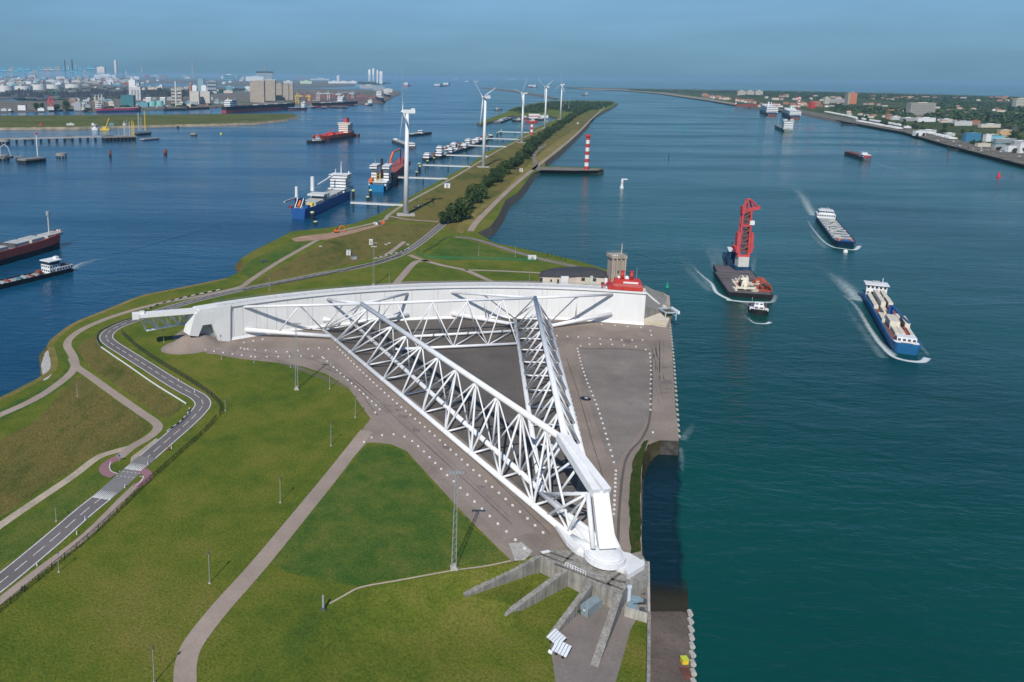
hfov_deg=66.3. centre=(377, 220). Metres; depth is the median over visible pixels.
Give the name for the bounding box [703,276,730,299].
wake foam
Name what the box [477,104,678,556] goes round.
rock bank
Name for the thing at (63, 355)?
lush verge
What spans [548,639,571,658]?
solar trailer
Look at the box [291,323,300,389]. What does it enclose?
light mast
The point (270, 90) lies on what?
grain silo
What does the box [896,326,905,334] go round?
cargo container
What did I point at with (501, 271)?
path
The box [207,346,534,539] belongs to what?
driving lane
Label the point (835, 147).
swell
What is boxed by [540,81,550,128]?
wind turbine
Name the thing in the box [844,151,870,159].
inland barge
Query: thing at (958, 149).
landing stage
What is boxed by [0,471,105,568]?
lush corner
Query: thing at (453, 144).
moored barge
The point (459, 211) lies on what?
broadleaf tree
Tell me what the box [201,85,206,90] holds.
silo head house
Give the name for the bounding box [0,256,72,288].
inland barge
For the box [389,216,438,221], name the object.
path
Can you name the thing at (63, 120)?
harbour dam
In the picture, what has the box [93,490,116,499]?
ramp marking
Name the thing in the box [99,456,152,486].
cycle lane
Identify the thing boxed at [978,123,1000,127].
hall
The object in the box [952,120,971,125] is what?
hall
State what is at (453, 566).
light mast
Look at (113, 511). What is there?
fence
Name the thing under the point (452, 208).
broadleaf tree
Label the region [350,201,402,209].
jetty walkway
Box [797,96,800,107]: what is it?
banded chimney
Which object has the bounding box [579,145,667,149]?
swell
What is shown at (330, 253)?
dry grass
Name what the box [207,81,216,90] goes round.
process tower
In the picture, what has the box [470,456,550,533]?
floor joint
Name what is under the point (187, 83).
port land bank
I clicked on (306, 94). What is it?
ore heap
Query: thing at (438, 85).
distant ship
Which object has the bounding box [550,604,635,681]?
yard
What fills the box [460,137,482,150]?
moored barge
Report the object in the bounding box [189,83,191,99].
elevator tower
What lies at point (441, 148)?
moored barge
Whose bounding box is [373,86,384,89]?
warehouse
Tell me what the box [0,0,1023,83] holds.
sky
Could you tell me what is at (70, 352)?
cycle path
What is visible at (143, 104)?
blue shed
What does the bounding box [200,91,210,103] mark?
silo block
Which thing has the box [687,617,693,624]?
fender
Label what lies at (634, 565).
joint saddle
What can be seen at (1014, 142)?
hall
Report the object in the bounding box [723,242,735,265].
pusher tug
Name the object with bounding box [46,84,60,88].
storage tank
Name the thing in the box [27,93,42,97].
coal heap
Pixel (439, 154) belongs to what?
moored barge
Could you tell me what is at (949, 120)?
hall
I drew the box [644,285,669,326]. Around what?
dock abutment
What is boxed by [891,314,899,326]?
cargo container
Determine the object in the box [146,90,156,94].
coal heap
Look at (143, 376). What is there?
guard rail
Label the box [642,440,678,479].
weedy bank
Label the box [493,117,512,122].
harbour pontoon
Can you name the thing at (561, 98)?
wind turbine
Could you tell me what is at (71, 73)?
container crane
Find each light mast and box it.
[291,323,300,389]
[449,471,463,570]
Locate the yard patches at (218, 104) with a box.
[42,78,385,106]
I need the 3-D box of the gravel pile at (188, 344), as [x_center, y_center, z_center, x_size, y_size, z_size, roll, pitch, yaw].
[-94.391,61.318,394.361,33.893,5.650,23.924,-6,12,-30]
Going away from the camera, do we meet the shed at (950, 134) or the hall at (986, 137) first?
the hall at (986, 137)
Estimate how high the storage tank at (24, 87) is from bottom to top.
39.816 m
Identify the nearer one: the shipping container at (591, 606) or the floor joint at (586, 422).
the shipping container at (591, 606)
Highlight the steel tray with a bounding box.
[626,595,643,609]
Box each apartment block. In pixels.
[737,90,745,95]
[745,90,753,94]
[754,90,762,94]
[823,97,829,103]
[829,98,844,102]
[906,102,935,114]
[1012,98,1023,107]
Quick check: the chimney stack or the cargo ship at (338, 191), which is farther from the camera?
the chimney stack
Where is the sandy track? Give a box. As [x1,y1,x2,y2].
[0,446,126,528]
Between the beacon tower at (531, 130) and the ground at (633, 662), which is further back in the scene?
the beacon tower at (531, 130)
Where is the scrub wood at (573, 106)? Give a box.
[508,100,612,112]
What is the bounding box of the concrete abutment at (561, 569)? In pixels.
[463,550,650,681]
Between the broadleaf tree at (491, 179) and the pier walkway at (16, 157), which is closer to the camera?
the broadleaf tree at (491, 179)
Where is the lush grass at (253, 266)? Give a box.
[241,240,322,277]
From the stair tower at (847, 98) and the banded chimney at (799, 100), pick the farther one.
the stair tower at (847, 98)
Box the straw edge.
[0,278,226,400]
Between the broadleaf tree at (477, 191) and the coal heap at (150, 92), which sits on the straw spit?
the broadleaf tree at (477, 191)
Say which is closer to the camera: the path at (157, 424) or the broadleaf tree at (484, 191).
the path at (157, 424)
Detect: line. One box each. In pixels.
[0,220,450,592]
[0,225,437,572]
[1,228,437,581]
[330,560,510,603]
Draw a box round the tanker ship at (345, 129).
[312,118,353,141]
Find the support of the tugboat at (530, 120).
on the water at (850, 499)
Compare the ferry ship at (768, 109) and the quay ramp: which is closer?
the quay ramp
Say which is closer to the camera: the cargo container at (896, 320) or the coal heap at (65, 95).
the cargo container at (896, 320)
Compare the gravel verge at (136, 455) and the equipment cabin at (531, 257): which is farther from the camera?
the equipment cabin at (531, 257)
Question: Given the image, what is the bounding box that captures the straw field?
[410,123,563,219]
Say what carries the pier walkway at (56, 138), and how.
in the water at (850, 499)
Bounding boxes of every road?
[0,218,448,592]
[757,108,1023,164]
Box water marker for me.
[620,179,627,188]
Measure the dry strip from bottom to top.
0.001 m
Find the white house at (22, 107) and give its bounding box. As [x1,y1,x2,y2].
[18,104,26,109]
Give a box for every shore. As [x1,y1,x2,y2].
[41,350,51,380]
[564,87,1023,153]
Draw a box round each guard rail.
[96,318,131,346]
[101,346,185,403]
[144,289,219,311]
[167,407,189,431]
[243,254,400,289]
[374,248,408,258]
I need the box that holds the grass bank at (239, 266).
[39,259,244,375]
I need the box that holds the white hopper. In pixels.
[160,97,165,104]
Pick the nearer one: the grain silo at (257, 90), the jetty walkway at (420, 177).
the jetty walkway at (420, 177)
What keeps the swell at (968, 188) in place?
on the water at (850, 499)
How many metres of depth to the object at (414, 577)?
212.93 m
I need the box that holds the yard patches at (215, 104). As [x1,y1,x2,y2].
[32,79,373,104]
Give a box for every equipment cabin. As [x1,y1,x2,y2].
[346,249,350,254]
[528,255,535,259]
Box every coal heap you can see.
[0,92,10,95]
[16,92,26,96]
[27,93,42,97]
[53,90,68,95]
[60,93,72,96]
[75,92,90,96]
[109,92,119,96]
[115,90,125,94]
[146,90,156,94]
[153,91,170,95]
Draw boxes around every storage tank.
[0,86,13,91]
[14,86,32,90]
[32,84,46,89]
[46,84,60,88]
[65,84,81,87]
[149,101,155,105]
[156,100,163,105]
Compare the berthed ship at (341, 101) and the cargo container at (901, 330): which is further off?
the berthed ship at (341, 101)
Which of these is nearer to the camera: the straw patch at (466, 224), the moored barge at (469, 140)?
the straw patch at (466, 224)
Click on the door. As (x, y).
(586, 610)
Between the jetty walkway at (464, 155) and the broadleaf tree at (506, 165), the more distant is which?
the jetty walkway at (464, 155)
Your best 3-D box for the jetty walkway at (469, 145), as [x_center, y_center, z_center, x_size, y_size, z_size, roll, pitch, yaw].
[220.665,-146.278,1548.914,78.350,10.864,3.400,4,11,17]
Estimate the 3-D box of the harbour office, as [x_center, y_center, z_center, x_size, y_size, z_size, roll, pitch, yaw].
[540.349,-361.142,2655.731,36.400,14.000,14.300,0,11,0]
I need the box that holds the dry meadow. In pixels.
[0,377,150,515]
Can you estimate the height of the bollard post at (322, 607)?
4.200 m
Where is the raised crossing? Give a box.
[93,456,155,498]
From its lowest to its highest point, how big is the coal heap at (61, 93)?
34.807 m
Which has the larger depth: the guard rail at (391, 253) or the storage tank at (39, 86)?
the storage tank at (39, 86)
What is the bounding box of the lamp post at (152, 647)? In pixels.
[151,645,155,681]
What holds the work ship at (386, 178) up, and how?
on the water at (850, 499)
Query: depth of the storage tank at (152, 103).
3346.86 m
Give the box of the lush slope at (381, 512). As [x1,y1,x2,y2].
[270,445,507,585]
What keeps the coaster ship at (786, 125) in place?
on the water at (850, 499)
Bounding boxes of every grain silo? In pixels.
[250,80,264,101]
[264,80,275,100]
[276,83,282,99]
[283,84,288,99]
[289,84,293,99]
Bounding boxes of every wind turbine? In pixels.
[397,89,414,215]
[473,79,494,167]
[515,78,527,142]
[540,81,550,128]
[556,78,564,118]
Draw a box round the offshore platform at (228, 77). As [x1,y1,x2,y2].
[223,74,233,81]
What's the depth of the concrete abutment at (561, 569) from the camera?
212.11 m
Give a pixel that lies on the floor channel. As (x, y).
(622, 478)
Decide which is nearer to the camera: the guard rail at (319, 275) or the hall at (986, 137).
the guard rail at (319, 275)
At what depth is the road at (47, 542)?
308.46 m
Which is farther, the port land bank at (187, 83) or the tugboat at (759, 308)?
the port land bank at (187, 83)
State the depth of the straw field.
924.51 m
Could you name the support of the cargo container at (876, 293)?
on the cargo container
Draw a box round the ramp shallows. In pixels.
[650,590,688,616]
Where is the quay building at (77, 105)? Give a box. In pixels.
[73,102,81,109]
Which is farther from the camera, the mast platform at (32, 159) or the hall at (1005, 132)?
the hall at (1005, 132)
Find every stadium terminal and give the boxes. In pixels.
[246,76,263,80]
[256,71,272,78]
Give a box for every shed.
[120,95,135,105]
[136,102,148,106]
[197,78,203,90]
[735,104,757,106]
[944,132,954,135]
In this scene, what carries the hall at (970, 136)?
on the shore at (937, 125)
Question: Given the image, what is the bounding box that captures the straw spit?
[384,107,603,233]
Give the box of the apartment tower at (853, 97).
[849,92,857,104]
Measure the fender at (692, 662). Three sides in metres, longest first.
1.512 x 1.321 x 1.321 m
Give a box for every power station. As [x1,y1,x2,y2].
[94,74,116,78]
[97,66,105,74]
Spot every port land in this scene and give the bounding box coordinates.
[0,78,389,86]
[0,86,242,97]
[0,88,399,110]
[4,76,240,78]
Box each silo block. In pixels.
[190,90,199,103]
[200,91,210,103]
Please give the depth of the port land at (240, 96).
4084.07 m
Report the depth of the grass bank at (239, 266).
559.05 m
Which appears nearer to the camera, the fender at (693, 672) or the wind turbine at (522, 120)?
the fender at (693, 672)
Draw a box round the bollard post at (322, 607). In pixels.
[321,595,324,610]
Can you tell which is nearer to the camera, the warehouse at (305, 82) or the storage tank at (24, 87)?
the storage tank at (24, 87)
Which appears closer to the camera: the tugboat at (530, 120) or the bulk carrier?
the bulk carrier
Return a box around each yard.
[0,90,186,99]
[301,93,376,102]
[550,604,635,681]
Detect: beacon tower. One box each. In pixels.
[530,121,533,134]
[583,134,590,169]
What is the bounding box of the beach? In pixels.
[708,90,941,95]
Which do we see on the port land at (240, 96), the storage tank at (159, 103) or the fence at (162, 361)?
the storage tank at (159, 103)
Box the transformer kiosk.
[444,182,449,187]
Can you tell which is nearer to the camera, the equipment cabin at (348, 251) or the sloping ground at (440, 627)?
the sloping ground at (440, 627)
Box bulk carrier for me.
[0,211,62,265]
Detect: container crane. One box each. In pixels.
[69,69,75,77]
[78,67,82,76]
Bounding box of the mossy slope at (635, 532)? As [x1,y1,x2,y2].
[628,440,648,552]
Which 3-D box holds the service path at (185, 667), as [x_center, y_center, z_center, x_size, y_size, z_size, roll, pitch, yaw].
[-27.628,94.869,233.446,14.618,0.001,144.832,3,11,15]
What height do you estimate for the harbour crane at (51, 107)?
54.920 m
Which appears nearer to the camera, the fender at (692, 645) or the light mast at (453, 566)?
the fender at (692, 645)
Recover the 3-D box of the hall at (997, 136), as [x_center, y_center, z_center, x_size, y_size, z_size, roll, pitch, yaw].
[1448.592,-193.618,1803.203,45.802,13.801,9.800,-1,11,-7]
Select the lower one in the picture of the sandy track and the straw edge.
the sandy track
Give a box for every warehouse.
[292,77,308,78]
[300,80,311,83]
[360,84,375,88]
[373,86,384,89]
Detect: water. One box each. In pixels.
[0,75,1023,681]
[642,452,681,590]
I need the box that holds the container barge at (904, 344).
[863,278,920,354]
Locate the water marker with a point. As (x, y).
(621, 186)
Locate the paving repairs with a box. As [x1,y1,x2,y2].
[385,339,672,487]
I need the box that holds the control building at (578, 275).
[539,266,607,285]
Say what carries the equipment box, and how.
on the quay ramp
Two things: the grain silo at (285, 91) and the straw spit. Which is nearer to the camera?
the straw spit
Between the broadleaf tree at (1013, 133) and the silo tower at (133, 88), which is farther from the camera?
the silo tower at (133, 88)
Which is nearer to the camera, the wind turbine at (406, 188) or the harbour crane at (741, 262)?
the harbour crane at (741, 262)
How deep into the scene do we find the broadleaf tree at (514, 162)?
1162.08 m
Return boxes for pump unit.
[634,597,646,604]
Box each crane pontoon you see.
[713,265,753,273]
[714,271,772,299]
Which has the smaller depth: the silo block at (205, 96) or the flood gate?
the flood gate
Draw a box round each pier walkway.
[0,155,21,160]
[2,135,113,142]
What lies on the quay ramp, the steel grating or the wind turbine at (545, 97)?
the steel grating
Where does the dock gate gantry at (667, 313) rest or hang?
on the apron
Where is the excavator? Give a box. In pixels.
[334,225,344,232]
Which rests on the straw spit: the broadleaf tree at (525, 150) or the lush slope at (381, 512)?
the broadleaf tree at (525, 150)
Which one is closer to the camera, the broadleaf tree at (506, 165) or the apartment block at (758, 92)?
the broadleaf tree at (506, 165)
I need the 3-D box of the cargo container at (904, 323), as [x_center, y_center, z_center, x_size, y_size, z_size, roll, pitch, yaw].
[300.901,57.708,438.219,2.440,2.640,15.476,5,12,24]
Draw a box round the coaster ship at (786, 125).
[775,118,793,131]
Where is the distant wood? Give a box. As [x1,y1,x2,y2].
[629,89,1023,127]
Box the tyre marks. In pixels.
[253,335,665,517]
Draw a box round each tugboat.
[307,136,324,142]
[526,116,537,122]
[748,297,768,315]
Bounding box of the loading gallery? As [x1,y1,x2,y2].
[129,79,135,86]
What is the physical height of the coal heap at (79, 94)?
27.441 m
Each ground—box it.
[0,100,676,681]
[294,556,554,681]
[537,573,646,681]
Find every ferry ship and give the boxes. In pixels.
[760,102,778,115]
[782,107,800,118]
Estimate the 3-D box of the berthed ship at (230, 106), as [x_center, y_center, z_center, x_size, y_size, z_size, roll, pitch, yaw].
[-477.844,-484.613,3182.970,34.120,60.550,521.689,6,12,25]
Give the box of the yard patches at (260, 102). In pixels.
[23,91,392,106]
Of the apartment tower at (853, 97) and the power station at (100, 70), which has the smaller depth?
the apartment tower at (853, 97)
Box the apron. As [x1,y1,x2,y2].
[172,281,678,560]
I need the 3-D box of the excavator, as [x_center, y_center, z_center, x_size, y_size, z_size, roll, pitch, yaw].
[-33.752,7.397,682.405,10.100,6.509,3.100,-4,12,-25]
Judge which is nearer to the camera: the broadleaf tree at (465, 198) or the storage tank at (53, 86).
the broadleaf tree at (465, 198)
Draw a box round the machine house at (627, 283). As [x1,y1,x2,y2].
[601,270,642,291]
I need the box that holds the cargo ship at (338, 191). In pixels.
[284,167,352,218]
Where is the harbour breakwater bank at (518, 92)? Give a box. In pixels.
[481,88,558,99]
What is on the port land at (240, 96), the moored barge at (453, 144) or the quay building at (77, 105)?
the quay building at (77, 105)
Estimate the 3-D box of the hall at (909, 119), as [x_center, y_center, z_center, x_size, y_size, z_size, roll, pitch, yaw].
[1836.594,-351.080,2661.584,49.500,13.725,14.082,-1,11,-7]
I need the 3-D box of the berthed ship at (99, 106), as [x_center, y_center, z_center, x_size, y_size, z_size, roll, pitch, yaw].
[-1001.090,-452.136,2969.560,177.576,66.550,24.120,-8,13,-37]
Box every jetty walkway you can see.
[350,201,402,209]
[397,176,447,182]
[423,164,470,169]
[446,154,487,158]
[468,144,506,148]
[486,137,518,141]
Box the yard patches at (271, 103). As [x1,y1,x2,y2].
[28,78,374,106]
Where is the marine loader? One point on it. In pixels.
(10, 157)
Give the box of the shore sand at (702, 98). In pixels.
[576,88,734,104]
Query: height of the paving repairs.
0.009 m
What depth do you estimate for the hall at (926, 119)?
2623.92 m
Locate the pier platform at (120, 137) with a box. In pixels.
[102,134,136,140]
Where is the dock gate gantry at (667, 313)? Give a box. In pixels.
[658,307,679,319]
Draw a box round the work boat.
[91,125,100,129]
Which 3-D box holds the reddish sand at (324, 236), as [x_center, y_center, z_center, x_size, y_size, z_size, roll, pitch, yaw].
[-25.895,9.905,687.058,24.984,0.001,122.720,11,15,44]
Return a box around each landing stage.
[841,122,868,125]
[947,146,968,150]
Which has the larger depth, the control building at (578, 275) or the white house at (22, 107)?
the white house at (22, 107)
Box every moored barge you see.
[163,106,185,110]
[183,106,209,109]
[422,149,445,160]
[435,141,453,151]
[435,144,457,158]
[446,139,472,154]
[450,139,471,147]
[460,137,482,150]
[464,135,482,143]
[473,133,493,141]
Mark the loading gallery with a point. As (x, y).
(132, 82)
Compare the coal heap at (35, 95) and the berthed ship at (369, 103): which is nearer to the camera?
the berthed ship at (369, 103)
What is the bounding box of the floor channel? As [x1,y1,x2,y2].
[579,348,654,542]
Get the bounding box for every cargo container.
[866,293,873,299]
[870,299,878,308]
[873,289,881,298]
[877,296,885,305]
[878,312,885,322]
[879,305,887,314]
[880,290,887,297]
[884,296,892,305]
[885,314,894,325]
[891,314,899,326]
[891,326,899,334]
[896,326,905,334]
[900,316,909,327]
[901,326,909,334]
[906,327,914,335]
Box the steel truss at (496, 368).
[322,319,578,524]
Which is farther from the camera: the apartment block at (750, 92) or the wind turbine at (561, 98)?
the apartment block at (750, 92)
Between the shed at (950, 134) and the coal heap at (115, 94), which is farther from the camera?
the coal heap at (115, 94)
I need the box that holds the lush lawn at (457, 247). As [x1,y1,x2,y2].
[428,238,539,261]
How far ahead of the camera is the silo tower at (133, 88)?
4157.89 m
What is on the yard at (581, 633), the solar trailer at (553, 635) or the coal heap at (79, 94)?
the solar trailer at (553, 635)
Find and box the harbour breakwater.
[481,87,556,98]
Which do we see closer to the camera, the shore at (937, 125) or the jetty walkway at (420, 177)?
the jetty walkway at (420, 177)
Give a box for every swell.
[84,212,255,259]
[359,115,439,136]
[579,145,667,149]
[609,246,677,267]
[628,169,659,169]
[791,134,894,162]
[858,160,1011,207]
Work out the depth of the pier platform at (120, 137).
1677.06 m
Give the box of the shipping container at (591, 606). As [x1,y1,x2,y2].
[580,595,601,617]
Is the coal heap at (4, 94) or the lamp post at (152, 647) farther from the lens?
the coal heap at (4, 94)
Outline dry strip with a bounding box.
[77,337,181,418]
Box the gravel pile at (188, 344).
[161,333,225,353]
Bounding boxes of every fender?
[687,609,692,616]
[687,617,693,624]
[687,625,694,632]
[688,633,694,640]
[689,641,694,649]
[689,650,695,657]
[689,659,695,666]
[690,668,696,676]
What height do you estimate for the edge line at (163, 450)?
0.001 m
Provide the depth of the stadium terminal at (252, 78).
18660.60 m
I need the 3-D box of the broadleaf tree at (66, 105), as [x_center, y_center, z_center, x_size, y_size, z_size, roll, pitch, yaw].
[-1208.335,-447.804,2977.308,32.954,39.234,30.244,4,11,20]
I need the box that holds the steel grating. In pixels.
[679,667,691,678]
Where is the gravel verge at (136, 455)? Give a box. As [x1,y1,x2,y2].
[130,439,157,462]
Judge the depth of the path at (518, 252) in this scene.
613.40 m
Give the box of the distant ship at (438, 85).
[434,83,446,86]
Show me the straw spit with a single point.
(496, 188)
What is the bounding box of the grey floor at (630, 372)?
[580,347,650,463]
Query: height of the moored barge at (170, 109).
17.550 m
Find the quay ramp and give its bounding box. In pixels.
[650,611,691,681]
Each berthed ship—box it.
[94,95,140,111]
[221,98,295,112]
[288,100,306,109]
[312,95,357,106]
[365,99,372,105]
[375,90,383,101]
[383,89,390,96]
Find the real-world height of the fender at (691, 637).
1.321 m
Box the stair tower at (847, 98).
[844,92,850,103]
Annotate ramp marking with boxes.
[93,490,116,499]
[125,463,144,470]
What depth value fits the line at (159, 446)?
310.74 m
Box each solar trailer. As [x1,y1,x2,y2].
[547,629,565,644]
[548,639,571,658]
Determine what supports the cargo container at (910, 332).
on the container barge at (904, 344)
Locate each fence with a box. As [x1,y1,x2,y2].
[0,415,215,610]
[121,329,221,415]
[416,251,534,261]
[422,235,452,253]
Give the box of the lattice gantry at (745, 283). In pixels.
[732,275,759,290]
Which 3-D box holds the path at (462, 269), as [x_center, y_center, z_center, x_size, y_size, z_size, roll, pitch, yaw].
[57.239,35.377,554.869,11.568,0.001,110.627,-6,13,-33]
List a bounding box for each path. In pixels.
[0,127,543,416]
[0,483,136,604]
[68,357,162,457]
[173,430,371,681]
[375,241,405,258]
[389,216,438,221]
[391,260,429,284]
[408,255,490,279]
[455,236,576,266]
[465,269,540,272]
[467,107,604,230]
[531,144,545,169]
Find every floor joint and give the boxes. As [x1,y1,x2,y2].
[223,347,376,414]
[323,367,511,523]
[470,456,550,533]
[566,358,602,476]
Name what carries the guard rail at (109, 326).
on the road at (47, 542)
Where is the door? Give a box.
[584,608,587,617]
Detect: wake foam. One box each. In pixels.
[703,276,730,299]
[726,299,769,302]
[824,241,860,249]
[863,317,929,362]
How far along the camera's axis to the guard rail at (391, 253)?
597.34 m
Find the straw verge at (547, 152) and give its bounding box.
[457,130,577,232]
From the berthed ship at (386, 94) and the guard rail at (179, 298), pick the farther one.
the berthed ship at (386, 94)
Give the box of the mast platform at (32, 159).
[17,156,46,163]
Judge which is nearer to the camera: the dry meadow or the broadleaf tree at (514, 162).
the dry meadow
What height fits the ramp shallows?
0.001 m
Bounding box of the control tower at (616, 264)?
[606,243,627,281]
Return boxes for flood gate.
[132,280,645,570]
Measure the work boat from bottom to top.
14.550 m
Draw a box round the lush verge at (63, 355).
[0,339,78,419]
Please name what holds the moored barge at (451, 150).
on the water at (850, 499)
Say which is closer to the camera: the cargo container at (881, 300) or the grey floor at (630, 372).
the grey floor at (630, 372)
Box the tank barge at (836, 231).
[815,207,855,246]
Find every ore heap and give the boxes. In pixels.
[298,92,313,97]
[312,94,328,98]
[344,93,357,98]
[356,93,369,96]
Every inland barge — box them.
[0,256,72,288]
[391,138,415,148]
[409,130,431,135]
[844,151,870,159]
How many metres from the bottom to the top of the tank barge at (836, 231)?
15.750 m
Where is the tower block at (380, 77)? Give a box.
[379,71,381,83]
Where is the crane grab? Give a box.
[752,277,771,291]
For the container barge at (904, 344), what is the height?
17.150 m
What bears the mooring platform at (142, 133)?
in the water at (850, 499)
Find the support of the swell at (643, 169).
on the water at (850, 499)
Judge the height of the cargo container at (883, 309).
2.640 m
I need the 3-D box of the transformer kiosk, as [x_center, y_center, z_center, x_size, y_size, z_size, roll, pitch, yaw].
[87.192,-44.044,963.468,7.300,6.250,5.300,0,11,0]
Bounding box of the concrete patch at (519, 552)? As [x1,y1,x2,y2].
[509,542,531,560]
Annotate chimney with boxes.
[174,81,176,105]
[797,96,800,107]
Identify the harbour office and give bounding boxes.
[528,114,539,117]
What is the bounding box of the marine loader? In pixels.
[0,144,12,158]
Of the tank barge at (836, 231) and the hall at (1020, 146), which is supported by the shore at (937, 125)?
the hall at (1020, 146)
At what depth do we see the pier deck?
1176.92 m
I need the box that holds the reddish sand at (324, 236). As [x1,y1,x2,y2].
[292,221,385,240]
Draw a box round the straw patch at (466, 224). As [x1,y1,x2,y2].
[457,214,479,228]
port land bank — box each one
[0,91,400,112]
[5,82,391,87]
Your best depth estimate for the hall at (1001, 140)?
1745.66 m
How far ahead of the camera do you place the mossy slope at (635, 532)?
252.16 m
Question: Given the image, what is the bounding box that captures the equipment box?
[680,655,688,664]
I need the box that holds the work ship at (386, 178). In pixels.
[368,148,410,191]
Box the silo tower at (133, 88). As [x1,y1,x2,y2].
[129,86,141,99]
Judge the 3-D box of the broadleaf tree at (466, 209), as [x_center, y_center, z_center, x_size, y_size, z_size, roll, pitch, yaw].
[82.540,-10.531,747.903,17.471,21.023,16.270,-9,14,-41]
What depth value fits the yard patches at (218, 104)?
4510.38 m
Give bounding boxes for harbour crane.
[47,96,55,109]
[731,198,760,270]
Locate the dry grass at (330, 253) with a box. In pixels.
[252,224,437,283]
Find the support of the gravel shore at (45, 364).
on the ground at (120, 592)
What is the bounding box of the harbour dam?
[0,114,297,127]
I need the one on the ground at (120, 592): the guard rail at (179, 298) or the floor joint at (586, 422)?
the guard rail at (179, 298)
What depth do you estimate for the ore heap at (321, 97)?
4701.62 m
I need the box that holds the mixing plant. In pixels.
[171,89,182,102]
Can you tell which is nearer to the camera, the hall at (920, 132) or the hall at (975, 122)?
the hall at (920, 132)
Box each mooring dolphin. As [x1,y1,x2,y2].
[0,139,9,143]
[55,153,66,157]
[352,189,354,198]
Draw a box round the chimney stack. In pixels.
[114,60,117,76]
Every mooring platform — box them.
[134,131,151,134]
[140,137,159,140]
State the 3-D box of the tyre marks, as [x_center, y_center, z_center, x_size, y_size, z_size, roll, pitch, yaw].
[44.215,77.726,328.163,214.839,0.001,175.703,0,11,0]
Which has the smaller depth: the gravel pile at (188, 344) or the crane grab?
the gravel pile at (188, 344)
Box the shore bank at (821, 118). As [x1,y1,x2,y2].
[571,88,1023,165]
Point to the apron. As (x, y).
(663, 425)
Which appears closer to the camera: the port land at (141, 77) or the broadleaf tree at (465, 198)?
the broadleaf tree at (465, 198)
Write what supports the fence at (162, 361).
on the ground at (120, 592)
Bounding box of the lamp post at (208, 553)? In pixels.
[207,551,210,583]
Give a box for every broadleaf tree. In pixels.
[33,103,38,109]
[53,104,60,108]
[62,100,70,109]
[437,211,449,223]
[445,202,461,222]
[450,201,463,219]
[454,197,470,207]
[460,199,471,219]
[464,184,473,195]
[465,193,474,208]
[472,188,482,202]
[476,185,489,198]
[481,180,490,186]
[488,177,496,185]
[491,169,501,182]
[500,161,510,173]
[509,159,517,168]
[520,147,529,158]
[1009,131,1016,137]
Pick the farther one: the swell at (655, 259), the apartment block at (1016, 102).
the apartment block at (1016, 102)
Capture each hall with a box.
[808,102,815,107]
[810,101,820,105]
[889,116,900,119]
[899,117,914,120]
[912,130,925,135]
[915,117,935,121]
[939,118,952,121]
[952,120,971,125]
[962,132,981,141]
[969,120,980,124]
[975,143,990,146]
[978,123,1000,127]
[982,134,991,141]
[991,135,1004,140]
[991,143,1005,149]
[992,138,1016,142]
[997,129,1011,136]
[1002,125,1017,130]
[1004,145,1016,151]
[1010,140,1023,144]
[1016,143,1023,152]
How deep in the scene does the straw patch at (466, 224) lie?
729.18 m
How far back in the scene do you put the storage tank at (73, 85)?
7457.19 m
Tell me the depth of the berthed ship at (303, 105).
3273.35 m
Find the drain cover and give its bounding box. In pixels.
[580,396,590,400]
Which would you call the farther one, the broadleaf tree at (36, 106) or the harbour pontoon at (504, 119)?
the broadleaf tree at (36, 106)
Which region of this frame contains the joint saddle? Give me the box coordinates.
[575,550,644,602]
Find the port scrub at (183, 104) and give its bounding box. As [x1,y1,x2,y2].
[5,82,388,110]
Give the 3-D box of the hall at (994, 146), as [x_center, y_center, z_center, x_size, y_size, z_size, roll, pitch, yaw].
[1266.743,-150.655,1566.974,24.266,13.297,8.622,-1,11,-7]
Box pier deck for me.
[536,167,601,170]
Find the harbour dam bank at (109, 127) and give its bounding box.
[0,116,299,129]

